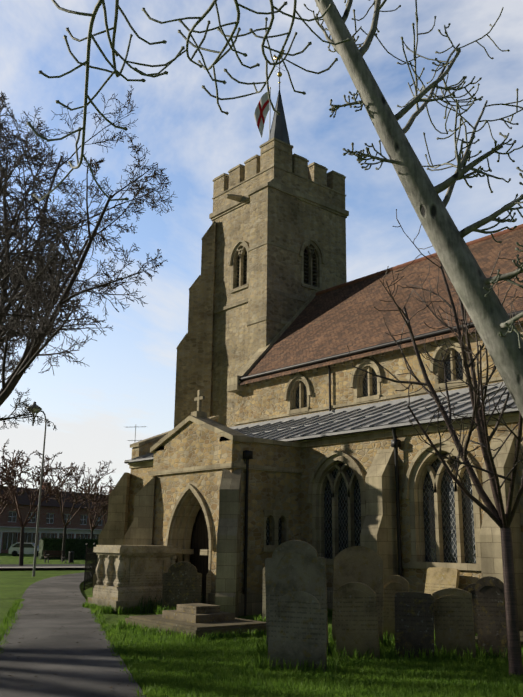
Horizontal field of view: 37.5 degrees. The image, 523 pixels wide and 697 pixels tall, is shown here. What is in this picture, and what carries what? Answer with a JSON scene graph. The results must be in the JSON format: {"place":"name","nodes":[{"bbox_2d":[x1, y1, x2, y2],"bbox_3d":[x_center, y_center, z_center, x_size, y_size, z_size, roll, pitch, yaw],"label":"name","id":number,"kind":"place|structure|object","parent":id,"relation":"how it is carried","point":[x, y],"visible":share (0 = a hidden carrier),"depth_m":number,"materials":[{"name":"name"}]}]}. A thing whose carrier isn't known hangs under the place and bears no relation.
{"place":"outdoors","nodes":[
{"label":"outdoors","id":0,"kind":"place"},
{"bbox_2d":[0,566,92,569],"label":"kerb","id":1,"kind":"structure","parent":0,"point":[58,567],"depth_m":46.24,"materials":[{"name":"concrete"}]},
{"bbox_2d":[0,439,39,515],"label":"park tree","id":2,"kind":"object","parent":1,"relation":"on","point":[6,488],"depth_m":59.88,"materials":[{"name":"plant"}]},
{"bbox_2d":[0,449,76,527],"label":"park tree","id":3,"kind":"object","parent":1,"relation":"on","point":[4,477],"depth_m":51.84,"materials":[{"name":"plant"}]},
{"bbox_2d":[37,460,115,526],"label":"park tree","id":4,"kind":"object","parent":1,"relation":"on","point":[90,486],"depth_m":67.58,"materials":[{"name":"brown plant"}]},
{"bbox_2d":[191,508,208,603],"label":"porch doors","id":5,"kind":"structure","parent":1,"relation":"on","point":[200,540],"depth_m":20.92,"materials":[{"name":"brown wood"}]},
{"bbox_2d":[206,570,210,603],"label":"gravestone","id":6,"kind":"object","parent":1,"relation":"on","point":[208,583],"visible":0.06,"depth_m":19.41,"materials":[{"name":"grey stone"}]},
{"bbox_2d":[0,572,145,696],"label":"churchyard path","id":7,"kind":"structure","parent":0,"point":[92,671],"depth_m":11.85,"materials":[{"name":"grey asphalt"}]},
{"bbox_2d":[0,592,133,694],"bbox_3d":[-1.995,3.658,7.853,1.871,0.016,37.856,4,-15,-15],"label":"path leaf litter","id":8,"kind":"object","parent":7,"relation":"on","point":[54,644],"visible":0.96,"depth_m":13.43,"materials":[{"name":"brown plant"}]},
{"bbox_2d":[73,476,115,530],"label":"park tree","id":9,"kind":"object","parent":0,"point":[95,491],"depth_m":75.55,"materials":[{"name":"brown plant"}]},
{"bbox_2d":[91,480,112,523],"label":"park tree","id":10,"kind":"object","parent":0,"point":[105,494],"depth_m":81.14,"materials":[{"name":"brown plant"}]},
{"bbox_2d":[0,553,434,630],"bbox_3d":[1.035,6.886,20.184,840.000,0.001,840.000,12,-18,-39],"label":"ground grass","id":11,"kind":"structure","parent":0,"point":[15,584],"depth_m":33.72,"materials":[{"name":"green plant"}]},
{"bbox_2d":[19,528,23,565],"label":"tree trunk","id":12,"kind":"object","parent":11,"relation":"on","point":[21,555],"visible":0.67,"depth_m":51.10,"materials":[{"name":"brown plant"}]},
{"bbox_2d":[9,542,38,553],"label":"car","id":13,"kind":"object","parent":11,"relation":"on","point":[26,550],"visible":0.44,"depth_m":81.28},
{"bbox_2d":[12,542,38,547],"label":"car windows","id":14,"kind":"structure","parent":13,"relation":"in","point":[26,545],"depth_m":81.38,"materials":[{"name":"black glass"}]},
{"bbox_2d":[12,551,38,556],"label":"car wheels","id":15,"kind":"object","parent":13,"relation":"attached to","point":[14,553],"visible":0.35,"depth_m":81.11,"materials":[{"name":"black rubber"}]},
{"bbox_2d":[32,410,46,575],"bbox_3d":[-11.473,6.956,38.946,1.051,8.708,0.132,-7,-16,29],"label":"lamp post","id":16,"kind":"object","parent":11,"relation":"on","point":[36,542],"depth_m":38.51,"materials":[{"name":"silver metal"}]},
{"bbox_2d":[27,402,41,409],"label":"street lamp lantern","id":17,"kind":"object","parent":16,"relation":"attached to","point":[35,405],"visible":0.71,"depth_m":40.01,"materials":[{"name":"silver metal"}]},
{"bbox_2d":[0,564,87,566],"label":"road","id":18,"kind":"structure","parent":11,"relation":"on","point":[17,565],"depth_m":52.29,"materials":[{"name":"grey asphalt"}]},
{"bbox_2d":[44,550,66,562],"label":"bench supports","id":19,"kind":"object","parent":11,"relation":"on","point":[48,557],"visible":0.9,"depth_m":60.41,"materials":[{"name":"grey metal"}]},
{"bbox_2d":[44,551,65,556],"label":"park bench slats","id":20,"kind":"object","parent":19,"relation":"attached to","point":[55,552],"visible":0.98,"depth_m":60.89,"materials":[{"name":"brown wood"}]},
{"bbox_2d":[0,482,110,552],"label":"shops brick walls","id":21,"kind":"structure","parent":11,"relation":"on","point":[57,521],"depth_m":105.97,"materials":[{"name":"brown brick"}]},
{"bbox_2d":[0,511,102,552],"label":"window frames","id":22,"kind":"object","parent":21,"relation":"attached to","point":[27,530],"depth_m":104.81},
{"bbox_2d":[2,512,101,549],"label":"shop glazing","id":23,"kind":"structure","parent":21,"relation":"in","point":[66,517],"depth_m":103.37,"materials":[{"name":"grey glass"}]},
{"bbox_2d":[0,486,106,508],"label":"roof","id":24,"kind":"structure","parent":21,"relation":"on","point":[25,500],"depth_m":108.70,"materials":[{"name":"brown tile"}]},
{"bbox_2d":[61,527,66,560],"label":"tree trunk","id":25,"kind":"object","parent":11,"relation":"on","point":[64,539],"visible":0.67,"depth_m":66.74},
{"bbox_2d":[38,538,97,559],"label":"privet hedge","id":26,"kind":"object","parent":11,"relation":"on","point":[78,544],"depth_m":71.20,"materials":[{"name":"green plant"}]},
{"bbox_2d":[68,551,74,562],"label":"litter bin","id":27,"kind":"object","parent":11,"relation":"on","point":[71,557],"visible":1,"depth_m":61.45,"materials":[{"name":"black metal"}]},
{"bbox_2d":[0,85,175,429],"bbox_3d":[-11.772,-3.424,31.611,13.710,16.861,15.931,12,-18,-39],"label":"lime tree","id":28,"kind":"object","parent":11,"relation":"on","point":[28,364],"depth_m":31.01,"materials":[{"name":"brown plant"}]},
{"bbox_2d":[83,543,96,590],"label":"iron railings","id":29,"kind":"object","parent":11,"relation":"on","point":[89,568],"visible":0.27,"depth_m":28.91,"materials":[{"name":"black metal"}]},
{"bbox_2d":[88,545,181,613],"bbox_3d":[-3.291,6.122,20.291,1.990,1.830,1.460,12,-18,-39],"label":"chest tomb","id":30,"kind":"object","parent":11,"relation":"on","point":[128,576],"visible":0.83,"depth_m":19.79,"materials":[{"name":"stone"}]},
{"bbox_2d":[138,593,205,613],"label":"daffodil leaves","id":31,"kind":"object","parent":11,"relation":"on","point":[150,602],"visible":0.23,"depth_m":19.30,"materials":[{"name":"green plant"}]},
{"bbox_2d":[162,562,201,609],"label":"gravestone","id":32,"kind":"object","parent":11,"relation":"on","point":[182,582],"visible":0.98,"depth_m":18.75,"materials":[{"name":"grey stone"}]},
{"bbox_2d":[125,603,265,639],"bbox_3d":[-1.256,5.388,15.218,1.800,0.630,2.660,11,-17,-36],"label":"stepped tomb base","id":33,"kind":"object","parent":11,"relation":"on","point":[198,619],"visible":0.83,"depth_m":14.72,"materials":[{"name":"stone"}]},
{"bbox_2d":[0,598,522,696],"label":"grass","id":34,"kind":"structure","parent":11,"relation":"on","point":[162,663],"depth_m":10.43,"materials":[{"name":"green plant"}]},
{"bbox_2d":[347,209,522,528],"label":"cherry tree","id":35,"kind":"object","parent":34,"relation":"on","point":[476,401],"depth_m":10.75,"materials":[{"name":"brown plant"}]},
{"bbox_2d":[500,527,522,676],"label":"tree trunk","id":36,"kind":"object","parent":34,"relation":"on","point":[514,646],"visible":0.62,"depth_m":10.42,"materials":[{"name":"wood"}]},
{"bbox_2d":[176,137,348,348],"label":"tower ashlar dressings","id":37,"kind":"structure","parent":11,"relation":"on","point":[241,247],"depth_m":33.42,"materials":[{"name":"beige stone"}]},
{"bbox_2d":[236,252,316,287],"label":"belfry louvres","id":38,"kind":"object","parent":37,"relation":"on","point":[305,268],"visible":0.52,"depth_m":33.32,"materials":[{"name":"wood"}]},
{"bbox_2d":[270,91,289,143],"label":"spire","id":39,"kind":"structure","parent":37,"relation":"on","point":[279,130],"depth_m":36.23,"materials":[{"name":"grey metal"}]},
{"bbox_2d":[262,567,265,619],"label":"gravestone","id":40,"kind":"object","parent":11,"relation":"on","point":[264,602],"visible":0.12,"depth_m":16.93,"materials":[{"name":"grey stone"}]},
{"bbox_2d":[265,540,328,647],"bbox_3d":[0.553,4.085,12.217,0.964,2.037,0.132,-3,-13,9],"label":"gravestone","id":41,"kind":"object","parent":11,"relation":"on","point":[294,565],"visible":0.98,"depth_m":12.27,"materials":[{"name":"grey stone"}]},
{"bbox_2d":[267,591,327,671],"bbox_3d":[0.495,4.048,10.633,0.801,1.343,0.112,-1,-17,12],"label":"gravestone","id":42,"kind":"object","parent":11,"relation":"on","point":[298,626],"visible":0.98,"depth_m":10.63,"materials":[{"name":"grey stone"}]},
{"bbox_2d":[92,291,522,629],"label":"church ashlar dressings","id":43,"kind":"structure","parent":11,"relation":"on","point":[378,534],"depth_m":19.27,"materials":[{"name":"beige stone"}]},
{"bbox_2d":[243,248,307,282],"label":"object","id":44,"kind":"object","parent":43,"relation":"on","point":[305,250],"visible":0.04,"depth_m":33.69,"materials":[{"name":"black metal"}]},
{"bbox_2d":[129,382,517,461],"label":"lead roof","id":45,"kind":"structure","parent":43,"relation":"on","point":[376,414],"depth_m":21.54,"materials":[{"name":"grey metal"}]},
{"bbox_2d":[124,58,522,615],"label":"gutters and downpipes","id":46,"kind":"object","parent":43,"relation":"attached to","point":[395,444],"visible":0.73,"depth_m":19.77,"materials":[{"name":"black metal"}]},
{"bbox_2d":[269,50,284,87],"bbox_3d":[0.770,-13.277,36.767,0.627,2.680,1.192,-2,-14,9],"label":"weather vane","id":47,"kind":"object","parent":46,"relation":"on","point":[278,73],"visible":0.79,"depth_m":37.37,"materials":[{"name":"gold metal"}]},
{"bbox_2d":[266,350,475,562],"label":"windows","id":48,"kind":"structure","parent":43,"relation":"attached to","point":[448,523],"depth_m":17.96,"materials":[{"name":"black glass"}]},
{"bbox_2d":[238,228,522,385],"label":"nave roof tiles","id":49,"kind":"object","parent":43,"relation":"attached to","point":[333,322],"depth_m":26.62,"materials":[{"name":"brown tile"}]},
{"bbox_2d":[315,224,522,295],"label":"nave ridge tiles","id":50,"kind":"object","parent":49,"relation":"on","point":[415,261],"depth_m":29.06,"materials":[{"name":"brown tile"}]},
{"bbox_2d":[334,582,379,659],"bbox_3d":[1.455,4.299,11.761,0.641,1.420,0.112,-5,-12,13],"label":"gravestone","id":51,"kind":"object","parent":11,"relation":"on","point":[356,616],"visible":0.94,"depth_m":11.75,"materials":[{"name":"grey stone"}]},
{"bbox_2d":[332,546,383,644],"bbox_3d":[1.656,4.400,13.244,0.856,1.961,0.132,0,-17,12],"label":"gravestone","id":52,"kind":"object","parent":11,"relation":"on","point":[363,564],"visible":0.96,"depth_m":13.34,"materials":[{"name":"grey stone"}]},
{"bbox_2d":[383,575,408,638],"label":"gravestone","id":53,"kind":"object","parent":11,"relation":"on","point":[394,585],"visible":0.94,"depth_m":13.90,"materials":[{"name":"grey stone"}]},
{"bbox_2d":[395,592,434,658],"bbox_3d":[2.339,4.392,11.791,0.584,1.281,0.100,-3,-16,17],"label":"gravestone","id":54,"kind":"object","parent":11,"relation":"on","point":[414,620],"visible":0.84,"depth_m":11.79,"materials":[{"name":"grey stone"}]},
{"bbox_2d":[424,567,459,629],"bbox_3d":[3.808,5.473,16.490,0.090,1.559,0.802,28,-28,-33],"label":"gravestone","id":55,"kind":"object","parent":11,"relation":"on","point":[438,578],"visible":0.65,"depth_m":16.67,"materials":[{"name":"beige stone"}]},
{"bbox_2d":[432,588,475,659],"bbox_3d":[2.984,4.399,11.923,0.593,1.339,0.112,-5,-11,19],"label":"gravestone","id":56,"kind":"object","parent":11,"relation":"on","point":[453,619],"visible":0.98,"depth_m":11.91,"materials":[{"name":"grey stone"}]},
{"bbox_2d":[463,583,477,635],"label":"gravestone","id":57,"kind":"object","parent":11,"relation":"on","point":[470,588],"visible":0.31,"depth_m":14.17,"materials":[{"name":"grey stone"}]},
{"bbox_2d":[475,576,507,659],"bbox_3d":[3.591,4.342,12.018,0.438,1.518,0.112,-6,-17,26],"label":"gravestone","id":58,"kind":"object","parent":11,"relation":"on","point":[491,614],"visible":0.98,"depth_m":12.02,"materials":[{"name":"grey stone"}]},
{"bbox_2d":[475,630,522,645],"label":"gravestone","id":59,"kind":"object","parent":11,"relation":"on","point":[521,637],"depth_m":13.50,"materials":[{"name":"grey stone"}]},
{"bbox_2d":[174,140,346,427],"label":"tower rubble walls","id":60,"kind":"structure","parent":0,"point":[215,351],"depth_m":33.35,"materials":[{"name":"beige stone"}]},
{"bbox_2d":[0,0,522,494],"label":"sky","id":61,"kind":"structure","parent":0,"point":[129,381],"materials":[{"name":"blue"}]},
{"bbox_2d":[269,88,270,139],"bbox_3d":[0.373,-9.411,35.283,0.070,5.650,0.061,12,-18,-39],"label":"flag pole","id":62,"kind":"object","parent":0,"point":[269,115],"visible":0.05,"depth_m":35.59,"materials":[{"name":"white metal"}]},
{"bbox_2d":[254,92,268,136],"bbox_3d":[0.008,-10.820,35.647,0.705,2.509,0.100,0,-14,2],"label":"flag","id":63,"kind":"object","parent":62,"relation":"attached to","point":[261,111],"visible":0.96,"depth_m":35.67,"materials":[{"name":"white fabric"}]},
{"bbox_2d":[27,0,522,417],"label":"leaning poplar","id":64,"kind":"object","parent":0,"point":[316,18],"depth_m":7.07,"materials":[{"name":"plant"}]},
{"bbox_2d":[127,321,522,593],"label":"church rubble walls","id":65,"kind":"structure","parent":0,"point":[191,444],"depth_m":20.66,"materials":[{"name":"beige stone"}]},
{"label":"house","id":66,"kind":"structure","parent":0},
{"bbox_2d":[126,425,145,440],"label":"tv aerial","id":67,"kind":"object","parent":66,"relation":"on","point":[135,434],"visible":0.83,"depth_m":45.36,"materials":[{"name":"silver metal"}]}
]}

